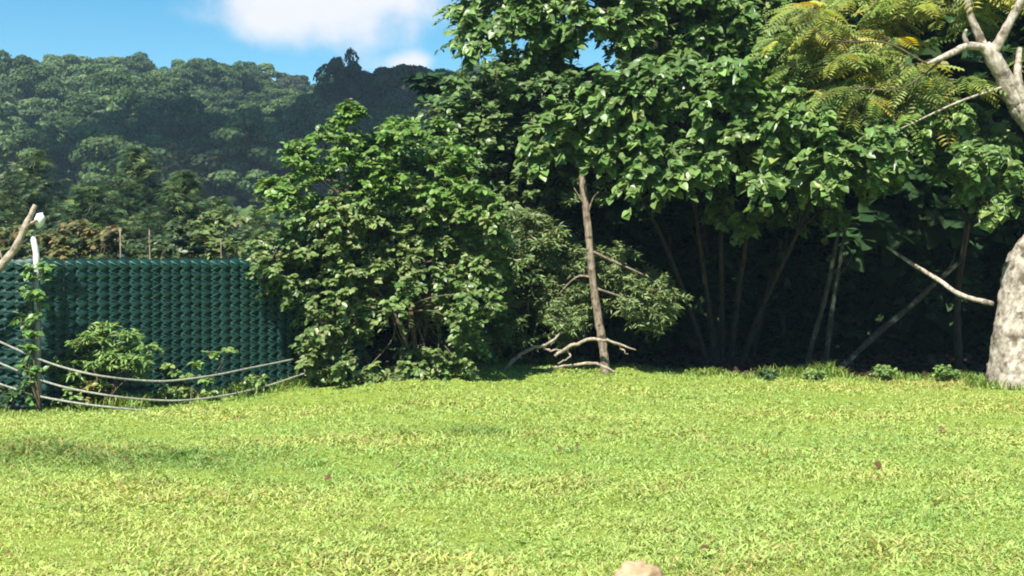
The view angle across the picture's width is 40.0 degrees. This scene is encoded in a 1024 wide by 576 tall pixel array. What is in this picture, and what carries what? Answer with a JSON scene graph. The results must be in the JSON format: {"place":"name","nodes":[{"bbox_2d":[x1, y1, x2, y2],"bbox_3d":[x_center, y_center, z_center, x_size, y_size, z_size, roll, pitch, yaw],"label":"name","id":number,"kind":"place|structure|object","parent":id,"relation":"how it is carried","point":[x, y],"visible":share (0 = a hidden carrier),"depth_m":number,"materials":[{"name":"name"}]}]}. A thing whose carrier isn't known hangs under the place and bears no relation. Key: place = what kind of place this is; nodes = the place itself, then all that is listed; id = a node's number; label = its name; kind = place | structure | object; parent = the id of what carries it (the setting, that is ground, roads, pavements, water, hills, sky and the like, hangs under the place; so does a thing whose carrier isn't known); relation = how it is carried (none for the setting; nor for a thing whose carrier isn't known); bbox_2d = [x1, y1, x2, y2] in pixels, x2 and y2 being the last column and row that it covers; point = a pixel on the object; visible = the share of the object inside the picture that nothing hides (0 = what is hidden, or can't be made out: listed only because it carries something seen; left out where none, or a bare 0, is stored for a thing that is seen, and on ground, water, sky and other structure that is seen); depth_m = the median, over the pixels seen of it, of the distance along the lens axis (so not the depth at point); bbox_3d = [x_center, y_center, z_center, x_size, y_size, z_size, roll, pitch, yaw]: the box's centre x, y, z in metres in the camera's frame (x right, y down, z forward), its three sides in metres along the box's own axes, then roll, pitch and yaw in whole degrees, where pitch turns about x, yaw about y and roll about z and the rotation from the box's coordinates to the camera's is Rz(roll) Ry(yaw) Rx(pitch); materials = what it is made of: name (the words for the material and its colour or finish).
{"place":"outdoors","nodes":[
{"label":"outdoors","id":0,"kind":"place"},
{"bbox_2d":[27,182,288,258],"bbox_3d":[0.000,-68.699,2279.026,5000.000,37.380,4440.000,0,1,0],"label":"hillside","id":1,"kind":"structure","parent":0,"point":[145,235],"depth_m":116.94,"materials":[{"name":"green plant"}]},
{"bbox_2d":[0,99,43,123],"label":"hill tree","id":2,"kind":"object","parent":1,"relation":"on","point":[28,112],"visible":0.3,"depth_m":158.23,"materials":[{"name":"green plant"}]},
{"bbox_2d":[0,49,44,99],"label":"hill tree","id":3,"kind":"object","parent":1,"relation":"on","point":[7,73],"visible":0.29,"depth_m":174.03,"materials":[{"name":"green plant"}]},
{"bbox_2d":[0,120,59,206],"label":"hill tree","id":4,"kind":"object","parent":1,"relation":"on","point":[31,139],"visible":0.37,"depth_m":115.73,"materials":[{"name":"green plant"}]},
{"bbox_2d":[0,123,61,179],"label":"hill tree","id":5,"kind":"object","parent":1,"relation":"on","point":[51,153],"visible":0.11,"depth_m":122.82,"materials":[{"name":"green plant"}]},
{"bbox_2d":[11,64,68,110],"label":"hill tree","id":6,"kind":"object","parent":1,"relation":"on","point":[26,80],"visible":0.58,"depth_m":168.10,"materials":[{"name":"green plant"}]},
{"bbox_2d":[29,97,60,121],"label":"hill tree","id":7,"kind":"object","parent":1,"relation":"on","point":[54,103],"visible":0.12,"depth_m":166.09,"materials":[{"name":"green plant"}]},
{"bbox_2d":[39,125,67,181],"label":"hill tree","id":8,"kind":"object","parent":1,"relation":"on","point":[53,132],"visible":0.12,"depth_m":132.69,"materials":[{"name":"green plant"}]},
{"bbox_2d":[43,54,95,87],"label":"hill tree","id":9,"kind":"object","parent":1,"relation":"on","point":[73,68],"visible":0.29,"depth_m":207.33,"materials":[{"name":"green plant"}]},
{"bbox_2d":[43,94,95,123],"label":"hill tree","id":10,"kind":"object","parent":1,"relation":"on","point":[78,97],"visible":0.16,"depth_m":159.68,"materials":[{"name":"green plant"}]},
{"bbox_2d":[49,99,90,129],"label":"hill tree","id":11,"kind":"object","parent":1,"relation":"on","point":[78,110],"visible":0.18,"depth_m":150.67,"materials":[{"name":"green plant"}]},
{"bbox_2d":[55,112,102,158],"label":"hill tree","id":12,"kind":"object","parent":1,"relation":"on","point":[66,123],"visible":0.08,"depth_m":146.89,"materials":[{"name":"green plant"}]},
{"bbox_2d":[50,122,120,193],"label":"hill tree","id":13,"kind":"object","parent":1,"relation":"on","point":[66,145],"visible":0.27,"depth_m":124.40,"materials":[{"name":"green plant"}]},
{"bbox_2d":[65,63,120,91],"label":"hill tree","id":14,"kind":"object","parent":1,"relation":"on","point":[88,68],"visible":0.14,"depth_m":199.83,"materials":[{"name":"green plant"}]},
{"bbox_2d":[74,110,138,142],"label":"hill tree","id":15,"kind":"object","parent":1,"relation":"on","point":[112,118],"visible":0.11,"depth_m":138.39,"materials":[{"name":"green plant"}]},
{"bbox_2d":[78,70,136,110],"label":"hill tree","id":16,"kind":"object","parent":1,"relation":"on","point":[96,91],"visible":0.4,"depth_m":166.49,"materials":[{"name":"green plant"}]},
{"bbox_2d":[68,132,172,214],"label":"hill tree","id":17,"kind":"object","parent":1,"relation":"on","point":[106,148],"visible":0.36,"depth_m":110.23,"materials":[{"name":"green plant"}]},
{"bbox_2d":[91,90,149,130],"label":"hill tree","id":18,"kind":"object","parent":1,"relation":"on","point":[104,100],"visible":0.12,"depth_m":158.10,"materials":[{"name":"green plant"}]},
{"bbox_2d":[104,89,172,130],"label":"hill tree","id":19,"kind":"object","parent":1,"relation":"on","point":[137,103],"visible":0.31,"depth_m":154.12,"materials":[{"name":"green plant"}]},
{"bbox_2d":[122,51,157,73],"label":"hill tree","id":20,"kind":"object","parent":1,"relation":"on","point":[136,62],"visible":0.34,"depth_m":219.78,"materials":[{"name":"green plant"}]},
{"bbox_2d":[145,84,178,114],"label":"hill tree","id":21,"kind":"object","parent":1,"relation":"on","point":[159,92],"visible":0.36,"depth_m":188.13,"materials":[{"name":"green plant"}]},
{"bbox_2d":[142,73,197,99],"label":"hill tree","id":22,"kind":"object","parent":1,"relation":"on","point":[179,87],"visible":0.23,"depth_m":194.07,"materials":[{"name":"green plant"}]},
{"bbox_2d":[138,96,215,144],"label":"hill tree","id":23,"kind":"object","parent":1,"relation":"on","point":[189,120],"visible":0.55,"depth_m":136.07,"materials":[{"name":"green plant"}]},
{"bbox_2d":[156,139,230,201],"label":"hill tree","id":24,"kind":"object","parent":1,"relation":"on","point":[184,154],"visible":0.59,"depth_m":115.55,"materials":[{"name":"green plant"}]},
{"bbox_2d":[176,58,224,93],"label":"hill tree","id":25,"kind":"object","parent":1,"relation":"on","point":[192,72],"visible":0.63,"depth_m":217.17,"materials":[{"name":"green plant"}]},
{"bbox_2d":[201,91,239,112],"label":"hill tree","id":26,"kind":"object","parent":1,"relation":"on","point":[210,98],"visible":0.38,"depth_m":189.25,"materials":[{"name":"green plant"}]},
{"bbox_2d":[223,60,264,101],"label":"hill tree","id":27,"kind":"object","parent":1,"relation":"on","point":[236,77],"visible":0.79,"depth_m":218.01,"materials":[{"name":"green plant"}]},
{"bbox_2d":[204,107,300,208],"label":"hill tree","id":28,"kind":"object","parent":1,"relation":"on","point":[243,126],"visible":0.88,"depth_m":114.72,"materials":[{"name":"green plant"}]},
{"bbox_2d":[235,92,269,109],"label":"hill tree","id":29,"kind":"object","parent":1,"relation":"on","point":[262,102],"visible":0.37,"depth_m":197.18,"materials":[{"name":"green plant"}]},
{"bbox_2d":[260,98,307,116],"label":"hill tree","id":30,"kind":"object","parent":1,"relation":"on","point":[282,104],"visible":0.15,"depth_m":186.29,"materials":[{"name":"green plant"}]},
{"bbox_2d":[1,96,571,257],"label":"undergrowth","id":31,"kind":"object","parent":1,"relation":"on","point":[238,204],"visible":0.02,"depth_m":113.50,"materials":[{"name":"green plant"}]},
{"bbox_2d":[281,93,360,135],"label":"hill tree","id":32,"kind":"object","parent":1,"relation":"on","point":[306,102],"visible":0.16,"depth_m":138.49,"materials":[{"name":"green plant"}]},
{"bbox_2d":[290,112,356,192],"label":"hill tree","id":33,"kind":"object","parent":1,"relation":"on","point":[307,127],"visible":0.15,"depth_m":127.22,"materials":[{"name":"green plant"}]},
{"bbox_2d":[311,47,373,135],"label":"hill tree","id":34,"kind":"object","parent":1,"relation":"on","point":[348,84],"visible":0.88,"depth_m":148.60,"materials":[{"name":"green plant"}]},
{"bbox_2d":[357,70,385,105],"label":"hill tree","id":35,"kind":"object","parent":1,"relation":"on","point":[366,78],"visible":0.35,"depth_m":154.03,"materials":[{"name":"green plant"}]},
{"bbox_2d":[358,104,436,146],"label":"hill tree","id":36,"kind":"object","parent":1,"relation":"on","point":[369,124],"visible":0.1,"depth_m":131.32,"materials":[{"name":"green plant"}]},
{"bbox_2d":[371,64,433,118],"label":"hill tree","id":37,"kind":"object","parent":1,"relation":"on","point":[387,80],"visible":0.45,"depth_m":143.97,"materials":[{"name":"green plant"}]},
{"bbox_2d":[0,0,618,84],"label":"sky","id":38,"kind":"structure","parent":0,"point":[297,37],"materials":[{"name":"blue"}]},
{"bbox_2d":[0,304,1023,575],"bbox_3d":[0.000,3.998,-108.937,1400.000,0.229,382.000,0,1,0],"label":"lawn","id":39,"kind":"structure","parent":0,"point":[352,396],"depth_m":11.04,"materials":[{"name":"plant"}]},
{"bbox_2d":[0,225,32,259],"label":"bush","id":40,"kind":"object","parent":39,"relation":"on","point":[8,244],"visible":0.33,"depth_m":18.04,"materials":[{"name":"green plant"}]},
{"bbox_2d":[0,385,33,410],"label":"weed","id":41,"kind":"object","parent":39,"relation":"on","point":[13,395],"visible":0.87,"depth_m":14.43,"materials":[{"name":"green plant"}]},
{"bbox_2d":[0,256,34,407],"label":"slatted fence","id":42,"kind":"object","parent":39,"relation":"on","point":[12,281],"visible":0.52,"depth_m":14.78,"materials":[{"name":"green plastic"}]},
{"bbox_2d":[0,204,37,272],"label":"dead branch","id":43,"kind":"object","parent":39,"relation":"on","point":[8,256],"visible":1,"depth_m":14.38,"materials":[{"name":"brown wood"}]},
{"bbox_2d":[0,191,40,294],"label":"conifer tree","id":44,"kind":"object","parent":39,"relation":"on","point":[7,219],"visible":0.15,"depth_m":38.28,"materials":[{"name":"green plant"}]},
{"bbox_2d":[30,213,45,407],"bbox_3d":[-4.868,0.353,14.486,0.174,2.257,0.117,1,2,40],"label":"metal pole","id":45,"kind":"object","parent":39,"relation":"on","point":[40,218],"visible":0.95,"depth_m":14.48,"materials":[{"name":"white metal"}]},
{"bbox_2d":[7,260,55,413],"bbox_3d":[-4.927,0.531,14.462,0.452,1.643,0.323,1,1,25],"label":"climbing vine","id":46,"kind":"object","parent":45,"relation":"attached to","point":[31,371],"visible":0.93,"depth_m":14.43,"materials":[{"name":"green plant"}]},
{"bbox_2d":[0,341,293,381],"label":"cable","id":47,"kind":"object","parent":45,"relation":"attached to","point":[83,372],"visible":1,"depth_m":14.64,"materials":[{"name":"grey metal"}]},
{"bbox_2d":[0,149,82,272],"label":"conifer tree","id":48,"kind":"object","parent":39,"relation":"on","point":[30,177],"visible":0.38,"depth_m":41.64,"materials":[{"name":"green plant"}]},
{"bbox_2d":[35,219,126,288],"bbox_3d":[-5.945,0.159,19.458,1.652,2.221,1.072,1,2,44],"label":"bush","id":49,"kind":"object","parent":39,"relation":"on","point":[64,249],"visible":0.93,"depth_m":19.29,"materials":[{"name":"green plant"}]},
{"bbox_2d":[24,182,151,317],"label":"conifer tree","id":50,"kind":"object","parent":39,"relation":"on","point":[87,208],"visible":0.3,"depth_m":35.71,"materials":[{"name":"green plant"}]},
{"bbox_2d":[45,320,164,409],"bbox_3d":[-4.302,0.851,14.977,1.290,1.054,0.703,0,1,0],"label":"leafy weed","id":51,"kind":"object","parent":39,"relation":"on","point":[95,338],"visible":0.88,"depth_m":14.87,"materials":[{"name":"green plant"}]},
{"bbox_2d":[58,143,188,258],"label":"conifer tree","id":52,"kind":"object","parent":39,"relation":"on","point":[137,157],"visible":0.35,"depth_m":39.60,"materials":[{"name":"green plant"}]},
{"bbox_2d":[107,216,213,259],"bbox_3d":[-5.431,0.054,21.676,1.771,2.293,1.728,0,1,0],"label":"bush","id":53,"kind":"object","parent":39,"relation":"on","point":[159,245],"visible":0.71,"depth_m":21.18,"materials":[{"name":"green plant"}]},
{"bbox_2d":[126,169,236,286],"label":"conifer tree","id":54,"kind":"object","parent":39,"relation":"on","point":[189,189],"visible":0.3,"depth_m":36.71,"materials":[{"name":"green plant"}]},
{"bbox_2d":[159,347,238,401],"bbox_3d":[-3.481,0.990,15.470,0.905,0.673,0.380,0,1,0],"label":"leggy weed","id":55,"kind":"object","parent":39,"relation":"on","point":[198,364],"visible":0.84,"depth_m":15.50,"materials":[{"name":"green plant"}]},
{"bbox_2d":[40,254,365,407],"bbox_3d":[-3.385,0.607,15.976,3.922,1.980,0.147,-1,2,-36],"label":"slatted fence","id":56,"kind":"object","parent":39,"relation":"on","point":[183,312],"visible":0.68,"depth_m":15.67,"materials":[{"name":"green plastic"}]},
{"bbox_2d":[182,210,259,259],"bbox_3d":[-3.893,0.102,19.209,1.135,2.360,1.547,0,1,0],"label":"bush","id":57,"kind":"object","parent":39,"relation":"on","point":[213,235],"visible":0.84,"depth_m":18.85,"materials":[{"name":"green plant"}]},
{"bbox_2d":[189,196,255,276],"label":"conifer tree","id":58,"kind":"object","parent":39,"relation":"on","point":[219,206],"visible":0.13,"depth_m":40.86,"materials":[{"name":"green plant"}]},
{"bbox_2d":[233,204,277,257],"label":"conifer tree","id":59,"kind":"object","parent":39,"relation":"on","point":[259,223],"visible":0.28,"depth_m":43.73,"materials":[{"name":"green plant"}]},
{"bbox_2d":[244,98,516,386],"bbox_3d":[-1.562,-0.362,17.251,3.458,3.795,2.776,0,1,-10],"label":"leafy shrub","id":60,"kind":"object","parent":39,"relation":"on","point":[479,213],"visible":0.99,"depth_m":16.57,"materials":[{"name":"green plant"}]},
{"bbox_2d":[357,198,448,360],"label":"understorey tree","id":61,"kind":"object","parent":39,"relation":"on","point":[396,340],"visible":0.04,"depth_m":19.92,"materials":[{"name":"green plant"}]},
{"bbox_2d":[367,194,497,361],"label":"understorey tree","id":62,"kind":"object","parent":39,"relation":"on","point":[381,337],"visible":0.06,"depth_m":19.80,"materials":[{"name":"green plant"}]},
{"bbox_2d":[378,68,507,205],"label":"understorey tree","id":63,"kind":"object","parent":39,"relation":"on","point":[430,85],"visible":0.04,"depth_m":27.70,"materials":[{"name":"green plant"}]},
{"bbox_2d":[414,49,593,355],"bbox_3d":[0.074,-1.088,19.923,2.853,4.711,2.909,0,1,0],"label":"young tree","id":64,"kind":"object","parent":39,"relation":"on","point":[481,130],"visible":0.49,"depth_m":19.11,"materials":[{"name":"green plant"}]},
{"bbox_2d":[0,352,1023,416],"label":"tall grass","id":65,"kind":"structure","parent":39,"relation":"on","point":[979,380],"depth_m":17.96,"materials":[{"name":"green plant"}]},
{"bbox_2d":[420,113,606,358],"bbox_3d":[-0.145,-0.627,21.809,3.194,4.544,3.078,1,1,23],"label":"understorey tree","id":66,"kind":"object","parent":39,"relation":"on","point":[430,174],"visible":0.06,"depth_m":21.65,"materials":[{"name":"green plant"}]},
{"bbox_2d":[492,191,545,361],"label":"understorey tree","id":67,"kind":"object","parent":39,"relation":"on","point":[507,354],"visible":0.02,"depth_m":20.35,"materials":[{"name":"green plant"}]},
{"bbox_2d":[467,204,579,364],"bbox_3d":[0.080,0.061,18.517,1.668,2.321,1.774,0,1,0],"label":"narrow leaved shrub","id":68,"kind":"object","parent":39,"relation":"on","point":[537,246],"visible":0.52,"depth_m":18.03,"materials":[{"name":"green plant"}]},
{"bbox_2d":[502,330,566,369],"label":"fallen branch","id":69,"kind":"object","parent":39,"relation":"on","point":[516,357],"visible":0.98,"depth_m":17.81,"materials":[{"name":"brown wood"}]},
{"bbox_2d":[495,183,615,361],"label":"understorey tree","id":70,"kind":"object","parent":39,"relation":"on","point":[581,348],"visible":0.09,"depth_m":20.70,"materials":[{"name":"green plant"}]},
{"bbox_2d":[493,150,649,355],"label":"understorey tree","id":71,"kind":"object","parent":39,"relation":"on","point":[631,241],"visible":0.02,"depth_m":21.88,"materials":[{"name":"green plant"}]},
{"bbox_2d":[159,336,988,403],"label":"leaf litter","id":72,"kind":"object","parent":39,"relation":"on","point":[684,361],"visible":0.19,"depth_m":20.74,"materials":[{"name":"plant"}]},
{"bbox_2d":[554,337,635,363],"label":"fallen branch","id":73,"kind":"object","parent":39,"relation":"on","point":[566,348],"visible":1,"depth_m":17.65,"materials":[{"name":"brown wood"}]},
{"bbox_2d":[513,168,680,359],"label":"understorey tree","id":74,"kind":"object","parent":39,"relation":"on","point":[611,217],"visible":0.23,"depth_m":20.87,"materials":[{"name":"green plant"}]},
{"bbox_2d":[517,158,687,356],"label":"understorey tree","id":75,"kind":"object","parent":39,"relation":"on","point":[623,196],"visible":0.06,"depth_m":22.23,"materials":[{"name":"green plant"}]},
{"bbox_2d":[514,164,694,373],"bbox_3d":[1.185,-0.201,18.327,2.389,2.764,1.441,0,1,0],"label":"slender tree","id":76,"kind":"object","parent":39,"relation":"on","point":[561,279],"visible":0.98,"depth_m":18.07,"materials":[{"name":"green plant"}]},
{"bbox_2d":[614,560,662,575],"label":"stone","id":77,"kind":"object","parent":39,"relation":"on","point":[633,568],"visible":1,"depth_m":6.71,"materials":[{"name":"beige stone"}]},
{"bbox_2d":[432,0,858,350],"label":"tall tree","id":78,"kind":"object","parent":39,"relation":"on","point":[633,30],"visible":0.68,"depth_m":19.22,"materials":[{"name":"green plant"}]},
{"bbox_2d":[598,87,737,348],"bbox_3d":[2.527,-1.082,24.632,3.854,5.178,4.068,0,1,-20],"label":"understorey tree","id":79,"kind":"object","parent":39,"relation":"on","point":[685,236],"depth_m":23.14,"materials":[{"name":"green plant"}]},
{"bbox_2d":[587,120,766,358],"bbox_3d":[2.492,-0.548,22.018,2.929,4.324,3.039,1,1,27],"label":"understorey tree","id":80,"kind":"object","parent":39,"relation":"on","point":[683,330],"visible":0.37,"depth_m":21.30,"materials":[{"name":"green plant"}]},
{"bbox_2d":[700,224,726,356],"bbox_3d":[3.052,0.203,21.507,0.411,2.370,0.244,0,1,-16],"label":"shaded trunk","id":81,"kind":"object","parent":39,"relation":"on","point":[704,242],"visible":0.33,"depth_m":21.41,"materials":[{"name":"brown plant"}]},
{"bbox_2d":[513,47,920,363],"bbox_3d":[2.683,-0.857,18.659,5.338,4.703,4.343,0,1,0],"label":"broad leaved tree","id":82,"kind":"object","parent":39,"relation":"on","point":[736,109],"visible":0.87,"depth_m":17.44,"materials":[{"name":"green plant"}]},
{"bbox_2d":[665,190,816,357],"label":"understorey tree","id":83,"kind":"object","parent":39,"relation":"on","point":[688,255],"visible":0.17,"depth_m":21.93,"materials":[{"name":"green plant"}]},
{"bbox_2d":[749,239,782,357],"bbox_3d":[3.905,0.342,21.643,0.218,2.181,0.975,-1,1,-28],"label":"shaded trunk","id":84,"kind":"object","parent":39,"relation":"on","point":[756,337],"visible":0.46,"depth_m":21.68,"materials":[{"name":"brown plant"}]},
{"bbox_2d":[696,166,876,361],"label":"understorey tree","id":85,"kind":"object","parent":39,"relation":"on","point":[817,267],"visible":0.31,"depth_m":21.43,"materials":[{"name":"green plant"}]},
{"bbox_2d":[749,77,857,345],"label":"understorey tree","id":86,"kind":"object","parent":39,"relation":"on","point":[773,243],"depth_m":22.99,"materials":[{"name":"green plant"}]},
{"bbox_2d":[804,228,846,369],"bbox_3d":[4.281,0.196,19.298,0.564,2.166,0.303,0,1,0],"label":"trunk","id":87,"kind":"object","parent":39,"relation":"on","point":[819,317],"visible":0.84,"depth_m":19.24,"materials":[{"name":"brown plant"}]},
{"bbox_2d":[823,214,854,365],"bbox_3d":[4.457,0.117,19.286,0.416,2.299,0.282,0,1,0],"label":"trunk","id":88,"kind":"object","parent":39,"relation":"on","point":[830,322],"visible":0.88,"depth_m":19.22,"materials":[{"name":"brown plant"}]},
{"bbox_2d":[666,0,1023,353],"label":"understorey tree","id":89,"kind":"object","parent":39,"relation":"on","point":[932,220],"visible":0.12,"depth_m":21.35,"materials":[{"name":"green plant"}]},
{"bbox_2d":[780,190,931,357],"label":"understorey tree","id":90,"kind":"object","parent":39,"relation":"on","point":[849,327],"visible":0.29,"depth_m":21.92,"materials":[{"name":"green plant"}]},
{"bbox_2d":[775,80,985,344],"bbox_3d":[6.295,-1.263,24.277,4.197,5.638,4.430,0,1,-13],"label":"understorey tree","id":91,"kind":"object","parent":39,"relation":"on","point":[906,278],"visible":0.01,"depth_m":22.80,"materials":[{"name":"green plant"}]},
{"bbox_2d":[751,0,1023,388],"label":"pale trunk tree","id":92,"kind":"object","parent":39,"relation":"on","point":[866,52],"visible":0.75,"depth_m":17.14,"materials":[{"name":"green plant"}]},
{"bbox_2d":[837,247,960,367],"bbox_3d":[5.315,0.331,19.441,1.714,1.789,0.122,0,1,11],"label":"leaning trunk","id":93,"kind":"object","parent":39,"relation":"on","point":[874,336],"visible":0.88,"depth_m":19.42,"materials":[{"name":"brown plant"}]},
{"bbox_2d":[809,160,991,355],"bbox_3d":[6.184,-0.669,22.751,3.112,4.102,2.948,-1,2,-40],"label":"understorey tree","id":94,"kind":"object","parent":39,"relation":"on","point":[874,290],"visible":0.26,"depth_m":22.00,"materials":[{"name":"green plant"}]},
{"bbox_2d":[804,0,1023,353],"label":"understorey tree","id":95,"kind":"object","parent":39,"relation":"on","point":[1019,32],"visible":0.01,"depth_m":22.34,"materials":[{"name":"green plant"}]},
{"bbox_2d":[810,13,1023,351],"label":"understorey tree","id":96,"kind":"object","parent":39,"relation":"on","point":[991,289],"visible":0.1,"depth_m":22.46,"materials":[{"name":"green plant"}]},
{"bbox_2d":[864,101,1023,371],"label":"broad leaved sapling","id":97,"kind":"object","parent":39,"relation":"on","point":[986,168],"visible":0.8,"depth_m":17.17,"materials":[{"name":"green plant"}]},
{"bbox_2d":[886,180,1023,357],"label":"understorey tree","id":98,"kind":"object","parent":39,"relation":"on","point":[941,297],"visible":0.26,"depth_m":21.90,"materials":[{"name":"green plant"}]},
{"bbox_2d":[921,121,1023,354],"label":"understorey tree","id":99,"kind":"object","parent":39,"relation":"on","point":[998,264],"visible":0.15,"depth_m":22.19,"materials":[{"name":"green plant"}]},
{"bbox_3d":[-8.400,0.606,14.377,0.061,1.735,0.061,0,1,0],"label":"metal pole","id":100,"kind":"object","parent":39,"relation":"on","visible":0},
{"bbox_2d":[0,383,146,410],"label":"cable","id":101,"kind":"object","parent":100,"relation":"attached to","point":[67,401],"visible":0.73,"depth_m":14.46,"materials":[{"name":"grey metal"}]},
{"bbox_2d":[0,362,305,401],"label":"cable","id":102,"kind":"object","parent":100,"relation":"attached to","point":[90,392],"visible":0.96,"depth_m":14.69,"materials":[{"name":"grey metal"}]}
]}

